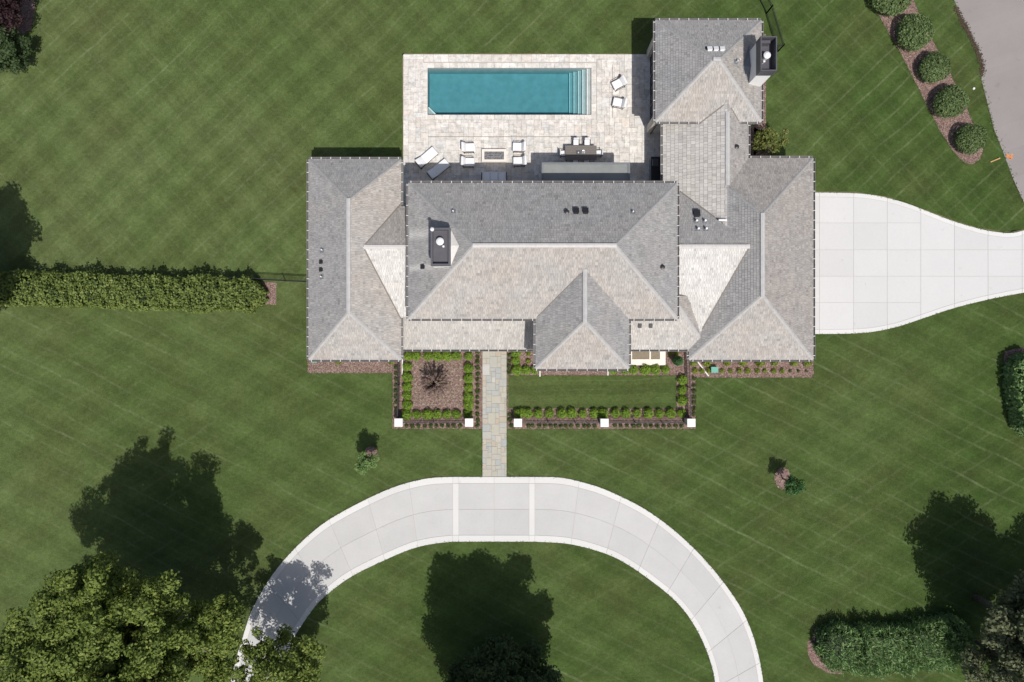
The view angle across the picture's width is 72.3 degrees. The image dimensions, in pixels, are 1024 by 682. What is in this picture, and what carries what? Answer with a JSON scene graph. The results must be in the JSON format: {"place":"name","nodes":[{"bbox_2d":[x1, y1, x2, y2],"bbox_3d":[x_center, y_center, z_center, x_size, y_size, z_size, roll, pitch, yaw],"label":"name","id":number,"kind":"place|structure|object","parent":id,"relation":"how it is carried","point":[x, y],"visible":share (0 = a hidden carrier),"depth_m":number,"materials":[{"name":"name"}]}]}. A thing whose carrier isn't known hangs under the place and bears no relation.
{"place":"outdoors","nodes":[
{"label":"outdoors","id":0,"kind":"place"},
{"bbox_2d":[482,351,506,476],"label":"front path","id":1,"kind":"structure","parent":0,"point":[494,411],"depth_m":55.94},
{"bbox_2d":[231,477,762,681],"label":"driveway","id":2,"kind":"structure","parent":0,"point":[319,564],"depth_m":55.95,"materials":[{"name":"concrete"}]},
{"bbox_2d":[0,0,1023,681],"bbox_3d":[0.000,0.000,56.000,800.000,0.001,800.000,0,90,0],"label":"lawn","id":3,"kind":"structure","parent":0,"point":[210,456],"depth_m":56.00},
{"bbox_2d":[0,23,33,74],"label":"shrub","id":4,"kind":"object","parent":3,"relation":"on","point":[12,57],"visible":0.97,"depth_m":53.67,"materials":[{"name":"green plant"}]},
{"bbox_2d":[15,0,34,33],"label":"mulch bed","id":5,"kind":"object","parent":3,"relation":"on","point":[28,8],"visible":0.47,"depth_m":55.99,"materials":[{"name":"brown wood"}]},
{"bbox_2d":[0,0,24,38],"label":"copper beech","id":6,"kind":"object","parent":5,"relation":"on","point":[10,11],"visible":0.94,"depth_m":52.89,"materials":[{"name":"purple plant"}]},
{"bbox_2d":[0,549,248,681],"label":"maple tree","id":7,"kind":"object","parent":3,"relation":"on","point":[129,632],"visible":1,"depth_m":43.67,"materials":[{"name":"green plant"}]},
{"bbox_2d":[0,268,269,313],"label":"hedge","id":8,"kind":"object","parent":3,"relation":"on","point":[175,292],"visible":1,"depth_m":54.24,"materials":[{"name":"green plant"}]},
{"bbox_2d":[222,276,306,281],"bbox_3d":[-19.204,-4.841,55.358,6.777,1.485,0.088,3,90,0],"label":"iron fence","id":9,"kind":"object","parent":3,"relation":"on","point":[273,279],"visible":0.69,"depth_m":55.08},
{"bbox_2d":[255,282,276,304],"bbox_3d":[-19.856,-3.816,56.019,2.167,0.062,1.868,0,90,0],"label":"mulch bed","id":10,"kind":"object","parent":3,"relation":"on","point":[271,289],"visible":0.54,"depth_m":55.99,"materials":[{"name":"brown wood"}]},
{"bbox_2d":[222,623,327,681],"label":"maple tree","id":11,"kind":"object","parent":3,"relation":"on","point":[277,668],"visible":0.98,"depth_m":48.87,"materials":[{"name":"green plant"}]},
{"bbox_2d":[307,359,392,372],"bbox_3d":[-12.933,1.295,56.019,6.824,0.062,2.597,0,90,0],"label":"mulch bed","id":12,"kind":"object","parent":3,"relation":"on","point":[330,367],"visible":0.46,"depth_m":55.99,"materials":[{"name":"brown wood"}]},
{"bbox_2d":[365,446,377,456],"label":"mulch bed","id":13,"kind":"object","parent":3,"relation":"on","point":[370,450],"visible":0.39,"depth_m":55.99,"materials":[{"name":"brown wood"}]},
{"bbox_2d":[354,450,379,474],"bbox_3d":[-11.119,9.329,54.351,1.726,3.698,2.014,19,90,0],"label":"young tree","id":14,"kind":"object","parent":13,"relation":"on","point":[366,461],"visible":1,"depth_m":53.10,"materials":[{"name":"green plant"}]},
{"bbox_2d":[402,53,403,147],"bbox_3d":[-8.702,-18.886,56.022,0.184,0.056,8.273,0,90,0],"label":"soil edge","id":15,"kind":"object","parent":3,"relation":"on","point":[402,91],"visible":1,"depth_m":55.99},
{"bbox_2d":[392,351,481,428],"bbox_3d":[-5.955,3.524,56.019,7.235,0.062,7.052,0,90,0],"label":"mulch bed","id":16,"kind":"object","parent":3,"relation":"on","point":[441,407],"visible":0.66,"depth_m":55.99,"materials":[{"name":"brown wood"}]},
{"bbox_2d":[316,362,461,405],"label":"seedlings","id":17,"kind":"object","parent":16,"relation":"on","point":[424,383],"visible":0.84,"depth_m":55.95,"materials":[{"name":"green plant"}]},
{"bbox_2d":[397,362,399,417],"bbox_3d":[-8.964,3.477,55.483,0.086,1.235,5.904,1,90,0],"label":"iron fence","id":18,"kind":"object","parent":16,"relation":"on","point":[398,391],"visible":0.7,"depth_m":55.26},
{"bbox_2d":[394,418,403,426],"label":"pillar","id":19,"kind":"structure","parent":16,"relation":"on","point":[398,422],"depth_m":54.65,"materials":[{"name":"white paint"}]},
{"bbox_2d":[400,409,411,419],"bbox_3d":[-8.339,5.842,55.643,0.913,0.709,0.937,25,90,0],"label":"boxwood shrub","id":20,"kind":"object","parent":16,"relation":"on","point":[407,414],"visible":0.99,"depth_m":55.47,"materials":[{"name":"green plant"}]},
{"bbox_2d":[402,391,411,399],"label":"boxwood shrub","id":21,"kind":"object","parent":16,"relation":"on","point":[407,395],"visible":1,"depth_m":55.57,"materials":[{"name":"green plant"}]},
{"bbox_2d":[402,371,412,382],"bbox_3d":[-8.299,2.884,55.637,0.999,0.740,0.866,35,90,0],"label":"boxwood shrub","id":22,"kind":"object","parent":16,"relation":"on","point":[407,376],"visible":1,"depth_m":55.48,"materials":[{"name":"green plant"}]},
{"bbox_2d":[402,400,412,409],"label":"boxwood shrub","id":23,"kind":"object","parent":16,"relation":"on","point":[406,404],"visible":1,"depth_m":55.50,"materials":[{"name":"green plant"}]},
{"bbox_2d":[402,382,412,391],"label":"boxwood shrub","id":24,"kind":"object","parent":16,"relation":"on","point":[407,386],"visible":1,"depth_m":55.50,"materials":[{"name":"green plant"}]},
{"bbox_2d":[411,351,421,360],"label":"boxwood shrub","id":25,"kind":"object","parent":16,"relation":"on","point":[415,355],"visible":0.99,"depth_m":55.54,"materials":[{"name":"green plant"}]},
{"bbox_2d":[421,409,432,419],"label":"boxwood shrub","id":26,"kind":"object","parent":16,"relation":"on","point":[427,414],"visible":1,"depth_m":55.47,"materials":[{"name":"green plant"}]},
{"bbox_2d":[423,351,431,360],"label":"boxwood shrub","id":27,"kind":"object","parent":16,"relation":"on","point":[427,355],"visible":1,"depth_m":55.58,"materials":[{"name":"green plant"}]},
{"bbox_2d":[403,421,464,422],"bbox_3d":[-6.227,6.409,55.483,5.267,1.235,0.085,0,90,0],"label":"iron fence","id":28,"kind":"object","parent":16,"relation":"on","point":[434,422],"visible":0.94,"depth_m":55.13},
{"bbox_2d":[419,368,450,398],"bbox_3d":[-6.018,3.346,54.730,2.435,2.559,2.503,0,90,0],"label":"ornamental tree","id":29,"kind":"object","parent":16,"relation":"on","point":[434,386],"visible":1,"depth_m":54.50,"materials":[{"name":"brown plant"}]},
{"bbox_2d":[432,409,440,418],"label":"boxwood shrub","id":30,"kind":"object","parent":16,"relation":"on","point":[436,414],"visible":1,"depth_m":55.53,"materials":[{"name":"green plant"}]},
{"bbox_2d":[432,351,441,360],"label":"boxwood shrub","id":31,"kind":"object","parent":16,"relation":"on","point":[436,355],"visible":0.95,"depth_m":55.49,"materials":[{"name":"green plant"}]},
{"bbox_2d":[442,351,452,360],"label":"boxwood shrub","id":32,"kind":"object","parent":16,"relation":"on","point":[446,355],"visible":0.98,"depth_m":55.48,"materials":[{"name":"green plant"}]},
{"bbox_2d":[451,351,461,359],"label":"boxwood shrub","id":33,"kind":"object","parent":16,"relation":"on","point":[456,355],"visible":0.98,"depth_m":55.51,"materials":[{"name":"green plant"}]},
{"bbox_2d":[452,410,461,418],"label":"boxwood shrub","id":34,"kind":"object","parent":16,"relation":"on","point":[456,414],"visible":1,"depth_m":55.57,"materials":[{"name":"green plant"}]},
{"bbox_2d":[463,373,472,382],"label":"boxwood shrub","id":35,"kind":"object","parent":16,"relation":"on","point":[468,377],"visible":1,"depth_m":55.48,"materials":[{"name":"green plant"}]},
{"bbox_2d":[463,400,473,410],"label":"boxwood shrub","id":36,"kind":"object","parent":16,"relation":"on","point":[468,405],"visible":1,"depth_m":55.47,"materials":[{"name":"green plant"}]},
{"bbox_2d":[463,362,473,372],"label":"boxwood shrub","id":37,"kind":"object","parent":16,"relation":"on","point":[468,368],"visible":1,"depth_m":55.49,"materials":[{"name":"green plant"}]},
{"bbox_2d":[463,391,473,400],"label":"boxwood shrub","id":38,"kind":"object","parent":16,"relation":"on","point":[468,396],"visible":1,"depth_m":55.48,"materials":[{"name":"green plant"}]},
{"bbox_2d":[465,418,472,426],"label":"pillar","id":39,"kind":"structure","parent":16,"relation":"on","point":[468,422],"depth_m":54.65,"materials":[{"name":"white paint"}]},
{"bbox_2d":[443,634,564,681],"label":"maple tree","id":40,"kind":"object","parent":3,"relation":"on","point":[503,660],"visible":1,"depth_m":51.27,"materials":[{"name":"green plant"}]},
{"bbox_2d":[402,53,626,54],"bbox_3d":[0.836,-22.913,56.022,19.236,0.056,0.196,0,90,0],"label":"soil edge","id":41,"kind":"object","parent":3,"relation":"on","point":[499,53],"visible":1,"depth_m":55.99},
{"bbox_2d":[307,18,814,370],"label":"house","id":42,"kind":"structure","parent":3,"relation":"on","point":[702,249],"depth_m":50.56,"materials":[{"name":"grey tile"}]},
{"bbox_2d":[650,73,652,104],"bbox_3d":[11.023,-19.874,54.450,0.057,2.700,2.200,0,90,0],"label":"glass door","id":43,"kind":"structure","parent":42,"relation":"in","point":[651,78],"depth_m":55.44,"materials":[{"name":"black glass"}]},
{"bbox_2d":[507,351,695,428],"bbox_3d":[7.159,3.523,56.019,15.098,0.062,7.051,0,90,0],"label":"mulch bed","id":44,"kind":"object","parent":3,"relation":"on","point":[682,369],"visible":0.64,"depth_m":55.99,"materials":[{"name":"brown wood"}]},
{"bbox_2d":[511,364,522,375],"bbox_3d":[0.385,2.301,55.623,0.890,0.745,1.006,11,90,0],"label":"boxwood shrub","id":45,"kind":"object","parent":44,"relation":"on","point":[517,370],"visible":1,"depth_m":55.48,"materials":[{"name":"green plant"}]},
{"bbox_2d":[514,418,521,426],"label":"pillar","id":46,"kind":"structure","parent":44,"relation":"on","point":[517,422],"depth_m":54.65,"materials":[{"name":"white paint"}]},
{"bbox_2d":[513,408,523,417],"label":"boxwood shrub","id":47,"kind":"object","parent":44,"relation":"on","point":[518,413],"visible":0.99,"depth_m":55.51,"materials":[{"name":"green plant"}]},
{"bbox_2d":[522,408,533,418],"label":"boxwood shrub","id":48,"kind":"object","parent":44,"relation":"on","point":[527,413],"visible":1,"depth_m":55.49,"materials":[{"name":"green plant"}]},
{"bbox_2d":[534,408,543,418],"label":"boxwood shrub","id":49,"kind":"object","parent":44,"relation":"on","point":[538,412],"visible":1,"depth_m":55.51,"materials":[{"name":"green plant"}]},
{"bbox_2d":[522,421,599,423],"bbox_3d":[3.932,6.432,55.483,6.585,1.235,0.085,0,90,0],"label":"iron fence","id":50,"kind":"object","parent":44,"relation":"on","point":[562,421],"visible":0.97,"depth_m":55.86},
{"bbox_2d":[556,407,566,418],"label":"boxwood shrub","id":51,"kind":"object","parent":44,"relation":"on","point":[561,413],"visible":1,"depth_m":55.49,"materials":[{"name":"green plant"}]},
{"bbox_2d":[567,407,577,418],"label":"boxwood shrub","id":52,"kind":"object","parent":44,"relation":"on","point":[571,412],"visible":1,"depth_m":55.47,"materials":[{"name":"green plant"}]},
{"bbox_2d":[589,408,599,418],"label":"boxwood shrub","id":53,"kind":"object","parent":44,"relation":"on","point":[594,413],"visible":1,"depth_m":55.53,"materials":[{"name":"green plant"}]},
{"bbox_2d":[598,409,608,417],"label":"boxwood shrub","id":54,"kind":"object","parent":44,"relation":"on","point":[603,413],"visible":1,"depth_m":55.48,"materials":[{"name":"green plant"}]},
{"bbox_2d":[599,418,608,426],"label":"pillar","id":55,"kind":"structure","parent":44,"relation":"on","point":[604,422],"depth_m":54.65,"materials":[{"name":"white paint"}]},
{"bbox_2d":[610,408,619,418],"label":"boxwood shrub","id":56,"kind":"object","parent":44,"relation":"on","point":[615,413],"visible":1,"depth_m":55.54,"materials":[{"name":"green plant"}]},
{"bbox_2d":[620,408,630,418],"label":"boxwood shrub","id":57,"kind":"object","parent":44,"relation":"on","point":[626,413],"visible":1,"depth_m":55.50,"materials":[{"name":"green plant"}]},
{"bbox_2d":[629,365,638,374],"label":"boxwood shrub","id":58,"kind":"object","parent":44,"relation":"on","point":[634,369],"visible":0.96,"depth_m":55.50,"materials":[{"name":"green plant"}]},
{"bbox_2d":[640,364,650,375],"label":"boxwood shrub","id":59,"kind":"object","parent":44,"relation":"on","point":[645,369],"visible":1,"depth_m":55.49,"materials":[{"name":"green plant"}]},
{"bbox_2d":[609,421,684,423],"bbox_3d":[10.841,6.432,55.483,6.494,1.235,0.085,0,90,0],"label":"iron fence","id":60,"kind":"object","parent":44,"relation":"on","point":[636,422],"visible":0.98,"depth_m":55.86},
{"bbox_2d":[631,352,665,364],"bbox_3d":[10.625,1.108,55.850,3.165,0.300,1.628,0,90,0],"label":"window well","id":61,"kind":"object","parent":44,"relation":"on","point":[648,358],"depth_m":55.70,"materials":[{"name":"white stone"}]},
{"bbox_2d":[643,408,653,418],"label":"boxwood shrub","id":62,"kind":"object","parent":44,"relation":"on","point":[649,412],"visible":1,"depth_m":55.50,"materials":[{"name":"green plant"}]},
{"bbox_2d":[650,364,660,374],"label":"boxwood shrub","id":63,"kind":"object","parent":44,"relation":"on","point":[655,369],"visible":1,"depth_m":55.51,"materials":[{"name":"green plant"}]},
{"bbox_2d":[654,409,664,417],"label":"boxwood shrub","id":64,"kind":"object","parent":44,"relation":"on","point":[659,413],"visible":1,"depth_m":55.55,"materials":[{"name":"green plant"}]},
{"bbox_2d":[664,408,675,418],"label":"boxwood shrub","id":65,"kind":"object","parent":44,"relation":"on","point":[671,413],"visible":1,"depth_m":55.50,"materials":[{"name":"green plant"}]},
{"bbox_2d":[672,356,682,365],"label":"upright shrub","id":66,"kind":"object","parent":44,"relation":"on","point":[677,360],"visible":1,"depth_m":54.58,"materials":[{"name":"green plant"}]},
{"bbox_2d":[677,375,687,384],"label":"boxwood shrub","id":67,"kind":"object","parent":44,"relation":"on","point":[682,379],"visible":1,"depth_m":55.49,"materials":[{"name":"green plant"}]},
{"bbox_2d":[677,395,688,405],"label":"boxwood shrub","id":68,"kind":"object","parent":44,"relation":"on","point":[682,399],"visible":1,"depth_m":55.49,"materials":[{"name":"green plant"}]},
{"bbox_2d":[686,353,691,418],"bbox_3d":[14.000,3.659,55.483,0.087,1.235,5.361,-1,90,0],"label":"iron fence","id":69,"kind":"object","parent":44,"relation":"on","point":[689,375],"visible":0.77,"depth_m":55.13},
{"bbox_2d":[684,418,694,426],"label":"pillar","id":70,"kind":"structure","parent":44,"relation":"on","point":[689,422],"depth_m":54.65,"materials":[{"name":"white paint"}]},
{"bbox_2d":[231,0,1023,678],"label":"grass fringe","id":71,"kind":"object","parent":3,"relation":"on","point":[699,378],"depth_m":55.96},
{"bbox_2d":[696,359,813,377],"bbox_3d":[19.380,1.476,56.019,9.451,0.062,2.962,0,90,0],"label":"mulch bed","id":72,"kind":"object","parent":3,"relation":"on","point":[769,367],"visible":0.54,"depth_m":55.99,"materials":[{"name":"brown wood"}]},
{"bbox_2d":[754,34,765,155],"bbox_3d":[19.796,-19.523,56.019,1.006,0.062,10.000,0,90,0],"label":"mulch bed","id":73,"kind":"object","parent":3,"relation":"on","point":[759,126],"visible":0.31,"depth_m":55.99,"materials":[{"name":"brown wood"}]},
{"bbox_2d":[750,125,772,155],"bbox_3d":[19.809,-15.773,56.019,2.383,0.062,3.409,0,90,0],"label":"mulch bed","id":74,"kind":"object","parent":3,"relation":"on","point":[752,133],"visible":0.12,"depth_m":55.99,"materials":[{"name":"brown wood"}]},
{"bbox_2d":[751,126,788,155],"bbox_3d":[19.898,-15.521,54.473,2.522,3.454,2.570,44,90,0],"label":"shrub","id":75,"kind":"object","parent":74,"relation":"on","point":[764,139],"visible":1,"depth_m":53.63,"materials":[{"name":"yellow plant"}]},
{"bbox_2d":[760,0,784,51],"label":"iron fence","id":76,"kind":"object","parent":3,"relation":"on","point":[779,32],"visible":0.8,"depth_m":55.22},
{"bbox_2d":[774,467,790,489],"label":"mulch bed","id":77,"kind":"object","parent":3,"relation":"on","point":[780,475],"visible":0.77,"depth_m":55.99,"materials":[{"name":"brown wood"}]},
{"bbox_2d":[782,474,805,494],"bbox_3d":[21.603,11.113,54.522,1.546,3.356,1.572,20,90,0],"label":"young tree","id":78,"kind":"object","parent":77,"relation":"on","point":[797,487],"visible":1,"depth_m":53.40,"materials":[{"name":"green plant"}]},
{"bbox_2d":[807,629,841,673],"bbox_3d":[24.993,24.796,56.019,2.805,0.062,3.636,0,90,0],"label":"mulch bed","id":79,"kind":"object","parent":3,"relation":"on","point":[814,659],"visible":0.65,"depth_m":55.99,"materials":[{"name":"brown wood"}]},
{"bbox_2d":[812,612,976,680],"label":"hedge","id":80,"kind":"object","parent":3,"relation":"on","point":[880,650],"visible":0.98,"depth_m":54.44,"materials":[{"name":"green plant"}]},
{"bbox_2d":[815,191,1023,231],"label":"soil edge","id":81,"kind":"object","parent":3,"relation":"on","point":[923,209],"visible":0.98,"depth_m":55.99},
{"bbox_2d":[871,0,982,164],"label":"mulch bed","id":82,"kind":"object","parent":3,"relation":"on","point":[948,128],"visible":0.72,"depth_m":55.99,"materials":[{"name":"brown wood"}]},
{"bbox_2d":[871,0,911,17],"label":"round shrub","id":83,"kind":"object","parent":82,"relation":"on","point":[891,7],"visible":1,"depth_m":54.80,"materials":[{"name":"green plant"}]},
{"bbox_2d":[895,13,934,51],"bbox_3d":[31.761,-24.267,55.154,2.915,1.786,2.965,4,90,0],"label":"round shrub","id":84,"kind":"object","parent":82,"relation":"on","point":[912,33],"visible":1,"depth_m":54.72,"materials":[{"name":"green plant"}]},
{"bbox_2d":[918,51,951,83],"bbox_3d":[33.320,-21.515,55.248,2.466,1.577,2.569,40,90,0],"label":"round shrub","id":85,"kind":"object","parent":82,"relation":"on","point":[932,68],"visible":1,"depth_m":54.88,"materials":[{"name":"green plant"}]},
{"bbox_2d":[932,84,969,118],"bbox_3d":[34.546,-18.841,55.177,2.916,1.743,2.691,-32,90,0],"label":"round shrub","id":86,"kind":"object","parent":82,"relation":"on","point":[950,103],"visible":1,"depth_m":54.76,"materials":[{"name":"green plant"}]},
{"bbox_2d":[953,124,987,154],"bbox_3d":[36.145,-16.011,55.225,2.484,1.634,2.425,-44,90,0],"label":"round shrub","id":87,"kind":"object","parent":82,"relation":"on","point":[971,138],"visible":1,"depth_m":54.84,"materials":[{"name":"green plant"}]},
{"bbox_2d":[953,6,986,76],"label":"leaf litter","id":88,"kind":"object","parent":3,"relation":"on","point":[964,25],"visible":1,"depth_m":55.97,"materials":[{"name":"brown plant"}]},
{"bbox_2d":[959,625,1013,681],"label":"shade tree","id":89,"kind":"object","parent":3,"relation":"on","point":[998,671],"visible":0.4,"depth_m":52.42,"materials":[{"name":"green plant"}]},
{"bbox_2d":[972,569,1023,681],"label":"shade tree","id":90,"kind":"object","parent":3,"relation":"on","point":[1004,621],"visible":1,"depth_m":49.03,"materials":[{"name":"green plant"}]},
{"bbox_2d":[1001,352,1023,437],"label":"hedge","id":91,"kind":"object","parent":3,"relation":"on","point":[1014,368],"visible":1,"depth_m":55.02,"materials":[{"name":"green plant"}]},
{"bbox_2d":[1004,348,1023,363],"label":"mulch bed","id":92,"kind":"object","parent":3,"relation":"on","point":[1008,353],"visible":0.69,"depth_m":55.99,"materials":[{"name":"brown wood"}]},
{"bbox_2d":[403,54,659,205],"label":"patio","id":93,"kind":"structure","parent":0,"point":[617,134],"depth_m":55.93,"materials":[{"name":"stone"}]},
{"bbox_2d":[415,147,437,168],"bbox_3d":[-6.788,-14.545,55.597,1.865,0.672,0.770,-41,90,0],"label":"chaise lounge","id":94,"kind":"object","parent":93,"relation":"on","point":[427,156],"visible":1,"depth_m":55.53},
{"bbox_2d":[427,158,449,180],"bbox_3d":[-5.835,-13.624,55.597,1.865,0.672,0.770,-39,90,0],"label":"chaise lounge","id":95,"kind":"object","parent":93,"relation":"on","point":[438,169],"visible":1,"depth_m":55.53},
{"bbox_2d":[461,142,474,153],"bbox_3d":[-3.473,-15.320,55.492,1.066,0.884,0.800,-2,90,0],"label":"lounge chair","id":96,"kind":"object","parent":93,"relation":"on","point":[467,146],"visible":1,"depth_m":55.47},
{"bbox_2d":[461,156,474,167],"bbox_3d":[-3.504,-14.172,55.492,1.066,0.884,0.800,1,90,0],"label":"lounge chair","id":97,"kind":"object","parent":93,"relation":"on","point":[467,162],"visible":1,"depth_m":55.47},
{"bbox_2d":[482,149,505,162],"bbox_3d":[-1.421,-14.718,55.757,1.940,0.354,1.015,0,90,0],"label":"fire pit","id":98,"kind":"object","parent":93,"relation":"on","point":[493,155],"visible":1,"depth_m":55.61,"materials":[{"name":"white stone"}]},
{"bbox_2d":[481,172,506,180],"bbox_3d":[-1.422,-12.995,55.557,2.010,0.753,0.830,0,90,0],"label":"sofa","id":99,"kind":"object","parent":93,"relation":"on","point":[493,176],"visible":0.84,"depth_m":55.55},
{"bbox_2d":[428,68,590,117],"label":"swimming pool","id":100,"kind":"structure","parent":93,"relation":"in","point":[509,91],"depth_m":57.25,"materials":[{"name":"liquid"}]},
{"bbox_2d":[513,141,525,152],"bbox_3d":[0.584,-15.365,55.492,1.066,0.884,0.800,2,90,0],"label":"lounge chair","id":101,"kind":"object","parent":93,"relation":"on","point":[519,147],"visible":1,"depth_m":55.47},
{"bbox_2d":[513,155,526,167],"bbox_3d":[0.630,-14.239,55.492,1.066,0.884,0.800,-1,90,0],"label":"lounge chair","id":102,"kind":"object","parent":93,"relation":"on","point":[520,161],"visible":1,"depth_m":55.47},
{"bbox_2d":[565,145,596,160],"bbox_3d":[5.425,-14.830,55.556,2.466,0.753,1.135,0,90,0],"label":"dining table","id":103,"kind":"object","parent":93,"relation":"on","point":[589,154],"visible":1,"depth_m":55.18,"materials":[{"name":"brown wood"}]},
{"bbox_2d":[611,75,627,91],"bbox_3d":[8.496,-20.409,55.492,1.066,0.884,0.800,-27,90,0],"label":"lounge chair","id":104,"kind":"object","parent":93,"relation":"on","point":[620,82],"visible":1,"depth_m":55.47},
{"bbox_2d":[612,96,627,109],"bbox_3d":[8.526,-18.864,55.492,1.066,0.884,0.800,12,90,0],"label":"lounge chair","id":105,"kind":"object","parent":93,"relation":"on","point":[618,102],"visible":1,"depth_m":55.47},
{"bbox_2d":[649,157,659,180],"bbox_3d":[11.450,-13.260,55.423,1.050,1.017,2.435,0,90,0],"label":"grill counter","id":106,"kind":"object","parent":93,"relation":"on","point":[654,168],"visible":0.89,"depth_m":55.05,"materials":[{"name":"black metal"}]},
{"bbox_2d":[508,375,675,407],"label":"garden lawn","id":107,"kind":"structure","parent":0,"point":[596,391],"depth_m":55.97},
{"bbox_2d":[815,192,1023,333],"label":"driveway","id":108,"kind":"structure","parent":0,"point":[883,263],"depth_m":55.95,"materials":[{"name":"concrete"}]},
{"bbox_2d":[954,0,1023,200],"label":"road","id":109,"kind":"structure","parent":0,"point":[997,27],"depth_m":55.98,"materials":[{"name":"asphalt"}]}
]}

